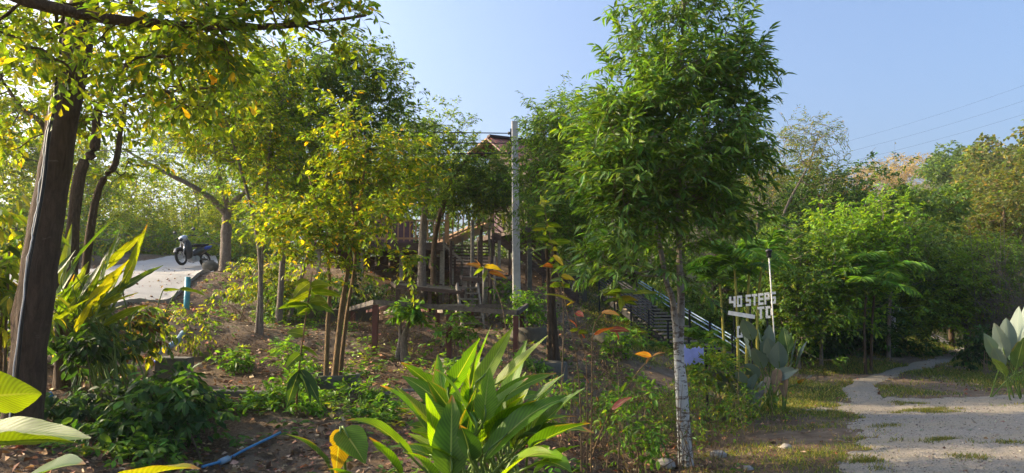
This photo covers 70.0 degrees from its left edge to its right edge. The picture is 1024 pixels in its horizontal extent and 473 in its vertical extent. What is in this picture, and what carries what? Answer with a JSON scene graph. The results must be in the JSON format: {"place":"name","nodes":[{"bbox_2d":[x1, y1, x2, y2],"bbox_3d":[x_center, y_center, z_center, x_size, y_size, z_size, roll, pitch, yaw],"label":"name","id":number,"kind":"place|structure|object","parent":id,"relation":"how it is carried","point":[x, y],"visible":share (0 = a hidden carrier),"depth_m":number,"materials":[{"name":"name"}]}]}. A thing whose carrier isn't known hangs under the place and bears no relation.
{"place":"outdoors","nodes":[
{"label":"outdoors","id":0,"kind":"place"},
{"bbox_2d":[0,255,217,333],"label":"concrete road","id":1,"kind":"structure","parent":0,"point":[151,284],"depth_m":18.96,"materials":[{"name":"grey concrete"}]},
{"bbox_2d":[173,227,211,265],"bbox_3d":[-10.752,0.381,24.624,0.824,1.280,1.759,-4,-8,30],"label":"motorbike","id":2,"kind":"object","parent":1,"relation":"on","point":[188,252],"visible":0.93,"depth_m":24.28,"materials":[{"name":"metal"}]},
{"bbox_2d":[0,182,1023,472],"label":"ground","id":3,"kind":"structure","parent":0,"point":[804,440],"depth_m":12.12,"materials":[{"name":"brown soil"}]},
{"bbox_2d":[0,194,70,413],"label":"yellow shrub","id":4,"kind":"object","parent":3,"relation":"on","point":[10,263],"visible":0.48,"depth_m":6.79,"materials":[{"name":"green plant"}]},
{"bbox_2d":[0,82,75,199],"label":"roadside tree","id":5,"kind":"object","parent":3,"relation":"on","point":[33,145],"visible":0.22,"depth_m":32.96,"materials":[{"name":"green plant"}]},
{"bbox_2d":[0,0,98,419],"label":"leaning trunk tree","id":6,"kind":"object","parent":3,"relation":"on","point":[41,295],"visible":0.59,"depth_m":5.96,"materials":[{"name":"brown plant"}]},
{"bbox_2d":[9,105,49,417],"bbox_3d":[-3.830,0.330,5.770,0.144,2.843,0.074,2,-7,-18],"label":"cable","id":7,"kind":"object","parent":6,"relation":"attached to","point":[30,249],"visible":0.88,"depth_m":5.76,"materials":[{"name":"white plastic"}]},
{"bbox_2d":[11,1,65,416],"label":"cable","id":8,"kind":"object","parent":6,"relation":"attached to","point":[37,218],"visible":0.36,"depth_m":5.84,"materials":[{"name":"plastic"}]},
{"bbox_2d":[0,124,105,209],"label":"roadside tree","id":9,"kind":"object","parent":3,"relation":"on","point":[33,173],"visible":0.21,"depth_m":33.67,"materials":[{"name":"green plant"}]},
{"bbox_2d":[0,176,132,261],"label":"crest bush","id":10,"kind":"object","parent":3,"relation":"on","point":[81,238],"visible":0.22,"depth_m":24.69,"materials":[{"name":"green plant"}]},
{"bbox_2d":[7,182,134,255],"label":"crest bush","id":11,"kind":"object","parent":3,"relation":"on","point":[97,245],"visible":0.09,"depth_m":28.90,"materials":[{"name":"green plant"}]},
{"bbox_2d":[29,113,138,215],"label":"roadside tree","id":12,"kind":"object","parent":3,"relation":"on","point":[101,155],"visible":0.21,"depth_m":36.30,"materials":[{"name":"green plant"}]},
{"bbox_2d":[0,371,200,472],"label":"broad leaved plant","id":13,"kind":"object","parent":3,"relation":"on","point":[17,395],"visible":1,"depth_m":2.83,"materials":[{"name":"green plant"}]},
{"bbox_2d":[67,150,140,221],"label":"roadside tree","id":14,"kind":"object","parent":3,"relation":"on","point":[107,188],"visible":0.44,"depth_m":31.51,"materials":[{"name":"green plant"}]},
{"bbox_2d":[52,222,162,399],"bbox_3d":[-4.549,0.936,8.252,1.612,2.147,1.180,-3,-7,21],"label":"ginger clump","id":15,"kind":"object","parent":3,"relation":"on","point":[92,296],"visible":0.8,"depth_m":8.06,"materials":[{"name":"green plant"}]},
{"bbox_2d":[48,296,182,384],"bbox_3d":[-5.069,1.425,9.178,1.212,1.450,1.676,-5,-8,39],"label":"tangled shrub","id":16,"kind":"object","parent":3,"relation":"on","point":[151,326],"visible":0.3,"depth_m":9.28,"materials":[{"name":"green plant"}]},
{"bbox_2d":[44,320,227,437],"bbox_3d":[-4.013,1.526,7.283,1.976,1.385,1.853,0,-7,0],"label":"dark shrub","id":17,"kind":"object","parent":3,"relation":"on","point":[86,348],"visible":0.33,"depth_m":7.54,"materials":[{"name":"green plant"}]},
{"bbox_2d":[94,161,180,226],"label":"roadside tree","id":18,"kind":"object","parent":3,"relation":"on","point":[132,184],"visible":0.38,"depth_m":40.40,"materials":[{"name":"green plant"}]},
{"bbox_2d":[98,206,179,254],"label":"crest bush","id":19,"kind":"object","parent":3,"relation":"on","point":[148,240],"visible":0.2,"depth_m":33.32,"materials":[{"name":"green plant"}]},
{"bbox_2d":[0,0,279,389],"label":"twisting tree","id":20,"kind":"object","parent":3,"relation":"on","point":[41,104],"visible":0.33,"depth_m":9.00,"materials":[{"name":"green plant"}]},
{"bbox_2d":[93,426,187,472],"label":"weed clump","id":21,"kind":"object","parent":3,"relation":"on","point":[152,451],"visible":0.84,"depth_m":6.14,"materials":[{"name":"green plant"}]},
{"bbox_2d":[61,362,234,461],"bbox_3d":[-3.336,1.695,6.843,1.198,1.006,1.788,-4,-8,34],"label":"dark shrub","id":22,"kind":"object","parent":3,"relation":"on","point":[165,411],"visible":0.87,"depth_m":6.66,"materials":[{"name":"green plant"}]},
{"bbox_2d":[118,175,192,227],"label":"roadside tree","id":23,"kind":"object","parent":3,"relation":"on","point":[150,205],"visible":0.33,"depth_m":44.58,"materials":[{"name":"green plant"}]},
{"bbox_2d":[154,356,193,383],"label":"concrete block","id":24,"kind":"structure","parent":3,"relation":"on","point":[170,362],"depth_m":10.01,"materials":[{"name":"grey concrete"}]},
{"bbox_2d":[163,303,223,357],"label":"shrub","id":25,"kind":"object","parent":3,"relation":"on","point":[192,342],"visible":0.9,"depth_m":11.46,"materials":[{"name":"green plant"}]},
{"bbox_2d":[150,159,238,232],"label":"roadside tree","id":26,"kind":"object","parent":3,"relation":"on","point":[184,175],"visible":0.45,"depth_m":40.09,"materials":[{"name":"green plant"}]},
{"bbox_2d":[0,0,389,156],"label":"overhanging tree","id":27,"kind":"object","parent":3,"relation":"on","point":[207,51],"visible":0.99,"depth_m":5.50,"materials":[{"name":"green plant"}]},
{"bbox_2d":[103,36,345,334],"bbox_3d":[-5.268,-0.954,13.285,4.477,5.537,2.939,0,-7,0],"label":"leafy tree","id":28,"kind":"object","parent":3,"relation":"on","point":[287,165],"visible":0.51,"depth_m":13.04,"materials":[{"name":"green plant"}]},
{"bbox_2d":[104,109,347,271],"bbox_3d":[-8.248,-1.648,20.869,6.933,5.252,5.338,0,-7,0],"label":"feathery tree","id":29,"kind":"object","parent":3,"relation":"on","point":[225,237],"visible":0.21,"depth_m":20.88,"materials":[{"name":"green plant"}]},
{"bbox_2d":[205,343,260,376],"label":"weed clump","id":30,"kind":"object","parent":3,"relation":"on","point":[234,364],"visible":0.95,"depth_m":10.85,"materials":[{"name":"green plant"}]},
{"bbox_2d":[204,252,300,322],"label":"yellow shrub","id":31,"kind":"object","parent":3,"relation":"on","point":[267,275],"visible":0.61,"depth_m":15.37,"materials":[{"name":"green plant"}]},
{"bbox_2d":[187,222,317,262],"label":"crest bush","id":32,"kind":"object","parent":3,"relation":"on","point":[241,249],"visible":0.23,"depth_m":31.19,"materials":[{"name":"green plant"}]},
{"bbox_2d":[231,379,284,412],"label":"weed clump","id":33,"kind":"object","parent":3,"relation":"on","point":[252,398],"visible":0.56,"depth_m":8.53,"materials":[{"name":"green plant"}]},
{"bbox_2d":[239,382,331,419],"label":"weed clump","id":34,"kind":"object","parent":3,"relation":"on","point":[278,400],"visible":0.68,"depth_m":8.36,"materials":[{"name":"green plant"}]},
{"bbox_2d":[260,334,318,370],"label":"weed clump","id":35,"kind":"object","parent":3,"relation":"on","point":[285,345],"visible":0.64,"depth_m":10.78,"materials":[{"name":"green plant"}]},
{"bbox_2d":[250,272,340,325],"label":"green shrub","id":36,"kind":"object","parent":3,"relation":"on","point":[273,300],"visible":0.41,"depth_m":15.12,"materials":[{"name":"green plant"}]},
{"bbox_2d":[268,360,331,396],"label":"weed clump","id":37,"kind":"object","parent":3,"relation":"on","point":[289,374],"visible":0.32,"depth_m":9.41,"materials":[{"name":"green plant"}]},
{"bbox_2d":[279,271,340,415],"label":"sapling","id":38,"kind":"object","parent":3,"relation":"on","point":[303,290],"visible":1,"depth_m":8.28,"materials":[{"name":"green plant"}]},
{"bbox_2d":[174,20,451,324],"bbox_3d":[-3.958,-1.249,14.831,5.373,6.283,3.545,0,-7,0],"label":"bushy tree","id":39,"kind":"object","parent":3,"relation":"on","point":[329,79],"visible":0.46,"depth_m":14.79,"materials":[{"name":"green plant"}]},
{"bbox_2d":[286,425,367,472],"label":"broad leaved plant","id":40,"kind":"object","parent":3,"relation":"on","point":[350,440],"visible":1,"depth_m":3.55,"materials":[{"name":"green plant"}]},
{"bbox_2d":[310,262,390,308],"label":"green shrub","id":41,"kind":"object","parent":3,"relation":"on","point":[373,295],"visible":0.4,"depth_m":18.33,"materials":[{"name":"green plant"}]},
{"bbox_2d":[238,81,465,375],"bbox_3d":[-2.197,-0.060,10.074,2.851,4.428,2.056,-2,-7,18],"label":"yellow leaved tree","id":42,"kind":"object","parent":3,"relation":"on","point":[353,237],"visible":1,"depth_m":9.89,"materials":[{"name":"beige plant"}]},
{"bbox_2d":[0,293,712,472],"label":"fallen sticks","id":43,"kind":"object","parent":3,"relation":"on","point":[251,383],"visible":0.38,"depth_m":10.63,"materials":[{"name":"brown wood"}]},
{"bbox_2d":[324,364,399,407],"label":"weed clump","id":44,"kind":"object","parent":3,"relation":"on","point":[370,394],"visible":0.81,"depth_m":9.40,"materials":[{"name":"green plant"}]},
{"bbox_2d":[332,387,407,426],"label":"weed clump","id":45,"kind":"object","parent":3,"relation":"on","point":[368,413],"visible":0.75,"depth_m":8.05,"materials":[{"name":"green plant"}]},
{"bbox_2d":[233,122,524,265],"bbox_3d":[-4.691,-1.169,27.096,11.307,5.824,6.640,0,-7,0],"label":"slope tree","id":46,"kind":"object","parent":3,"relation":"on","point":[442,229],"visible":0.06,"depth_m":26.97,"materials":[{"name":"green plant"}]},
{"bbox_2d":[314,216,455,292],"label":"wooden terrace","id":47,"kind":"structure","parent":3,"relation":"on","point":[404,236],"depth_m":20.41,"materials":[{"name":"brown wood"}]},
{"bbox_2d":[286,261,527,328],"bbox_3d":[-2.677,1.634,18.411,6.250,2.273,3.236,0,-7,0],"label":"dry scrub","id":48,"kind":"object","parent":3,"relation":"on","point":[408,296],"visible":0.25,"depth_m":18.28,"materials":[{"name":"brown plant"}]},
{"bbox_2d":[385,295,434,362],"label":"swollen stem plant","id":49,"kind":"object","parent":3,"relation":"on","point":[412,316],"visible":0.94,"depth_m":12.99,"materials":[{"name":"green plant"}]},
{"bbox_2d":[322,308,530,359],"bbox_3d":[-1.640,2.127,14.826,4.442,1.839,3.984,2,-7,-16],"label":"dry scrub","id":50,"kind":"object","parent":3,"relation":"on","point":[413,337],"visible":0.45,"depth_m":14.49,"materials":[{"name":"brown plant"}]},
{"bbox_2d":[355,95,500,302],"bbox_3d":[-2.277,-0.899,18.541,3.752,5.579,3.433,-3,-7,24],"label":"slope tree","id":51,"kind":"object","parent":3,"relation":"on","point":[421,279],"visible":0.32,"depth_m":18.43,"materials":[{"name":"green plant"}]},
{"bbox_2d":[391,281,464,320],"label":"wooden platform","id":52,"kind":"structure","parent":3,"relation":"on","point":[429,289],"depth_m":17.34,"materials":[{"name":"brown wood"}]},
{"bbox_2d":[349,300,528,358],"bbox_3d":[-1.660,2.040,14.462,4.060,1.517,4.060,0,-7,0],"label":"deck frame","id":53,"kind":"object","parent":3,"relation":"on","point":[376,308],"visible":0.65,"depth_m":13.04,"materials":[{"name":"brown wood"}]},
{"bbox_2d":[418,301,487,356],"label":"green shrub","id":54,"kind":"object","parent":3,"relation":"on","point":[456,335],"visible":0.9,"depth_m":12.79,"materials":[{"name":"green plant"}]},
{"bbox_2d":[430,204,493,295],"bbox_3d":[-1.372,0.416,20.821,1.813,3.109,1.994,4,-8,-34],"label":"terrace stair","id":55,"kind":"object","parent":3,"relation":"on","point":[456,237],"visible":0.54,"depth_m":20.45,"materials":[{"name":"brown wood"}]},
{"bbox_2d":[346,327,593,472],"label":"broad leaved plant","id":56,"kind":"object","parent":3,"relation":"on","point":[478,416],"visible":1,"depth_m":3.92,"materials":[{"name":"green plant"}]},
{"bbox_2d":[414,141,564,303],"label":"slope tree","id":57,"kind":"object","parent":3,"relation":"on","point":[488,195],"visible":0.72,"depth_m":18.64,"materials":[{"name":"green plant"}]},
{"bbox_2d":[0,269,1023,472],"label":"undergrowth","id":58,"kind":"object","parent":3,"relation":"on","point":[86,450],"visible":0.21,"depth_m":12.21,"materials":[{"name":"green plant"}]},
{"bbox_2d":[508,121,520,326],"bbox_3d":[0.056,-0.154,17.128,0.329,5.196,0.204,0,-7,0],"label":"utility pole","id":59,"kind":"object","parent":3,"relation":"on","point":[516,281],"visible":0.53,"depth_m":17.03,"materials":[{"name":"concrete"}]},
{"bbox_2d":[467,134,588,301],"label":"wooden house","id":60,"kind":"structure","parent":3,"relation":"on","point":[497,138],"depth_m":22.86,"materials":[{"name":"wood"}]},
{"bbox_2d":[495,283,562,329],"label":"green shrub","id":61,"kind":"object","parent":3,"relation":"on","point":[529,317],"visible":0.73,"depth_m":16.14,"materials":[{"name":"green plant"}]},
{"bbox_2d":[489,90,570,360],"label":"slope tree","id":62,"kind":"object","parent":3,"relation":"on","point":[549,342],"visible":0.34,"depth_m":14.29,"materials":[{"name":"green plant"}]},
{"bbox_2d":[491,212,579,303],"bbox_3d":[0.763,0.589,23.128,2.738,3.264,1.398,-1,-7,7],"label":"stair","id":63,"kind":"object","parent":3,"relation":"on","point":[536,267],"visible":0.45,"depth_m":22.47,"materials":[{"name":"brown wood"}]},
{"bbox_2d":[530,195,571,391],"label":"sapling","id":64,"kind":"object","parent":3,"relation":"on","point":[549,227],"visible":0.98,"depth_m":11.55,"materials":[{"name":"green plant"}]},
{"bbox_2d":[543,271,587,472],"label":"red leaved sapling","id":65,"kind":"object","parent":3,"relation":"on","point":[567,275],"visible":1,"depth_m":7.54,"materials":[{"name":"beige plant"}]},
{"bbox_2d":[498,71,640,360],"bbox_3d":[1.294,-0.426,14.336,3.140,5.810,3.509,0,-7,0],"label":"slope tree","id":66,"kind":"object","parent":3,"relation":"on","point":[554,145],"visible":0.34,"depth_m":13.92,"materials":[{"name":"green plant"}]},
{"bbox_2d":[520,196,715,303],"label":"dark tree","id":67,"kind":"object","parent":3,"relation":"on","point":[628,273],"visible":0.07,"depth_m":26.32,"materials":[{"name":"green plant"}]},
{"bbox_2d":[598,315,648,361],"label":"green shrub","id":68,"kind":"object","parent":3,"relation":"on","point":[620,342],"visible":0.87,"depth_m":15.26,"materials":[{"name":"green plant"}]},
{"bbox_2d":[590,289,659,472],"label":"red leaved sapling","id":69,"kind":"object","parent":3,"relation":"on","point":[623,300],"visible":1,"depth_m":7.71,"materials":[{"name":"beige plant"}]},
{"bbox_2d":[583,371,674,472],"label":"green shrub","id":70,"kind":"object","parent":3,"relation":"on","point":[655,452],"visible":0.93,"depth_m":8.05,"materials":[{"name":"green plant"}]},
{"bbox_2d":[498,336,778,472],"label":"twig thicket","id":71,"kind":"object","parent":3,"relation":"on","point":[626,422],"visible":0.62,"depth_m":8.39,"materials":[{"name":"green plant"}]},
{"bbox_2d":[534,0,796,466],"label":"white trunk tree","id":72,"kind":"object","parent":3,"relation":"on","point":[630,150],"visible":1,"depth_m":8.68,"materials":[{"name":"green plant"}]},
{"bbox_2d":[598,266,748,365],"bbox_3d":[4.250,2.183,20.185,1.489,3.034,4.829,3,-7,-24],"label":"hillside stair","id":73,"kind":"object","parent":3,"relation":"on","point":[649,305],"visible":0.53,"depth_m":20.22,"materials":[{"name":"grey wood"}]},
{"bbox_2d":[581,356,794,455],"bbox_3d":[2.690,2.634,11.761,3.261,1.374,3.622,0,-7,0],"label":"twig thicket","id":74,"kind":"object","parent":3,"relation":"on","point":[753,417],"visible":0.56,"depth_m":11.14,"materials":[{"name":"green plant"}]},
{"bbox_2d":[668,331,754,424],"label":"green shrub","id":75,"kind":"object","parent":3,"relation":"on","point":[695,377],"visible":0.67,"depth_m":12.27,"materials":[{"name":"green plant"}]},
{"bbox_2d":[638,207,811,337],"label":"dark tree","id":76,"kind":"object","parent":3,"relation":"on","point":[705,312],"visible":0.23,"depth_m":23.52,"materials":[{"name":"green plant"}]},
{"bbox_2d":[710,369,762,419],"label":"pale backed plant","id":77,"kind":"object","parent":3,"relation":"on","point":[751,381],"visible":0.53,"depth_m":12.20,"materials":[{"name":"green plant"}]},
{"bbox_2d":[684,228,797,369],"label":"feather palm","id":78,"kind":"object","parent":3,"relation":"on","point":[727,259],"visible":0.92,"depth_m":17.87,"materials":[{"name":"green plant"}]},
{"bbox_2d":[728,292,775,388],"bbox_3d":[5.025,2.296,15.228,0.974,2.284,0.082,-2,-7,16],"label":"step sign","id":79,"kind":"object","parent":3,"relation":"on","point":[750,315],"visible":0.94,"depth_m":15.30,"materials":[{"name":"white paint"}]},
{"bbox_2d":[625,128,913,324],"bbox_3d":[7.987,-0.358,25.149,10.770,7.925,10.080,6,-9,-41],"label":"dry thicket","id":80,"kind":"object","parent":3,"relation":"on","point":[764,221],"visible":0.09,"depth_m":25.00,"materials":[{"name":"green plant"}]},
{"bbox_2d":[740,319,810,410],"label":"pale backed plant","id":81,"kind":"object","parent":3,"relation":"on","point":[776,355],"visible":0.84,"depth_m":12.92,"materials":[{"name":"green plant"}]},
{"bbox_2d":[758,368,787,412],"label":"withered leaf","id":82,"kind":"object","parent":81,"relation":"hanging from","point":[776,376],"visible":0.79,"depth_m":12.53,"materials":[{"name":"plant"}]},
{"bbox_2d":[557,274,1023,472],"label":"grass","id":83,"kind":"structure","parent":3,"relation":"on","point":[791,406],"depth_m":16.13,"materials":[{"name":"green plant"}]},
{"bbox_2d":[714,211,876,369],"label":"green tree","id":84,"kind":"object","parent":3,"relation":"on","point":[785,305],"visible":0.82,"depth_m":19.47,"materials":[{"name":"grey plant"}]},
{"bbox_2d":[740,100,858,310],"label":"airy tree","id":85,"kind":"object","parent":3,"relation":"on","point":[797,145],"visible":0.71,"depth_m":24.31,"materials":[{"name":"green plant"}]},
{"bbox_2d":[749,148,922,309],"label":"dark tree","id":86,"kind":"object","parent":3,"relation":"on","point":[858,192],"visible":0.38,"depth_m":25.88,"materials":[{"name":"green plant"}]},
{"bbox_2d":[728,275,972,359],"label":"dark tree","id":87,"kind":"object","parent":3,"relation":"on","point":[878,345],"visible":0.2,"depth_m":22.61,"materials":[{"name":"green plant"}]},
{"bbox_2d":[804,317,901,361],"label":"green shrub","id":88,"kind":"object","parent":3,"relation":"on","point":[830,352],"visible":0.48,"depth_m":21.41,"materials":[{"name":"green plant"}]},
{"bbox_2d":[778,174,938,365],"bbox_3d":[9.697,0.984,20.927,4.705,5.433,4.149,0,-7,0],"label":"bright tree","id":89,"kind":"object","parent":3,"relation":"on","point":[867,234],"visible":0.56,"depth_m":20.52,"materials":[{"name":"green plant"}]},
{"bbox_2d":[824,251,935,373],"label":"feather palm","id":90,"kind":"object","parent":3,"relation":"on","point":[866,282],"visible":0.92,"depth_m":19.19,"materials":[{"name":"green plant"}]},
{"bbox_2d":[825,178,975,341],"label":"green tree","id":91,"kind":"object","parent":3,"relation":"on","point":[945,203],"visible":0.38,"depth_m":26.78,"materials":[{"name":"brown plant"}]},
{"bbox_2d":[856,206,972,358],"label":"green tree","id":92,"kind":"object","parent":3,"relation":"on","point":[924,243],"visible":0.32,"depth_m":22.33,"materials":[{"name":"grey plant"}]},
{"bbox_2d":[911,140,973,196],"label":"hill tree","id":93,"kind":"object","parent":3,"relation":"on","point":[957,152],"visible":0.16,"depth_m":75.12,"materials":[{"name":"green plant"}]},
{"bbox_2d":[882,223,1023,348],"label":"arching tree","id":94,"kind":"object","parent":3,"relation":"on","point":[950,336],"visible":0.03,"depth_m":26.43,"materials":[{"name":"green plant"}]},
{"bbox_2d":[915,146,994,193],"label":"hill tree","id":95,"kind":"object","parent":3,"relation":"on","point":[941,177],"visible":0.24,"depth_m":64.28,"materials":[{"name":"green plant"}]},
{"bbox_2d":[894,217,1023,352],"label":"arching tree","id":96,"kind":"object","parent":3,"relation":"on","point":[954,305],"visible":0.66,"depth_m":24.03,"materials":[{"name":"green plant"}]},
{"bbox_2d":[917,216,1023,365],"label":"dry thicket","id":97,"kind":"object","parent":3,"relation":"on","point":[1010,302],"visible":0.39,"depth_m":23.82,"materials":[{"name":"green plant"}]},
{"bbox_2d":[928,144,1023,318],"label":"olive tree","id":98,"kind":"object","parent":3,"relation":"on","point":[992,212],"visible":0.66,"depth_m":30.06,"materials":[{"name":"green plant"}]},
{"bbox_2d":[950,324,1009,373],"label":"green shrub","id":99,"kind":"object","parent":3,"relation":"on","point":[966,355],"visible":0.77,"depth_m":20.01,"materials":[{"name":"green plant"}]},
{"bbox_2d":[948,145,1023,230],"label":"hill tree","id":100,"kind":"object","parent":3,"relation":"on","point":[984,170],"visible":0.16,"depth_m":42.59,"materials":[{"name":"green plant"}]},
{"bbox_2d":[949,119,1023,183],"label":"hill tree","id":101,"kind":"object","parent":3,"relation":"on","point":[998,157],"visible":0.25,"depth_m":56.13,"materials":[{"name":"green plant"}]},
{"bbox_2d":[984,307,1023,399],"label":"pale backed plant","id":102,"kind":"object","parent":3,"relation":"on","point":[1003,342],"visible":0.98,"depth_m":14.95,"materials":[{"name":"green plant"}]},
{"bbox_2d":[0,0,1023,258],"label":"sky","id":103,"kind":"structure","parent":0,"point":[876,66],"materials":[{"name":"blue"}]},
{"bbox_2d":[842,333,963,402],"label":"path","id":104,"kind":"structure","parent":0,"point":[861,387],"depth_m":18.09,"materials":[{"name":"grey concrete"}]},
{"bbox_2d":[803,392,1023,472],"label":"gravel road","id":105,"kind":"structure","parent":0,"point":[907,455],"depth_m":10.33,"materials":[{"name":"grey gravel"}]},
{"bbox_2d":[829,400,1023,471],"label":"weeds in gravel","id":106,"kind":"object","parent":105,"relation":"on","point":[874,459],"visible":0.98,"depth_m":9.67,"materials":[{"name":"green plant"}]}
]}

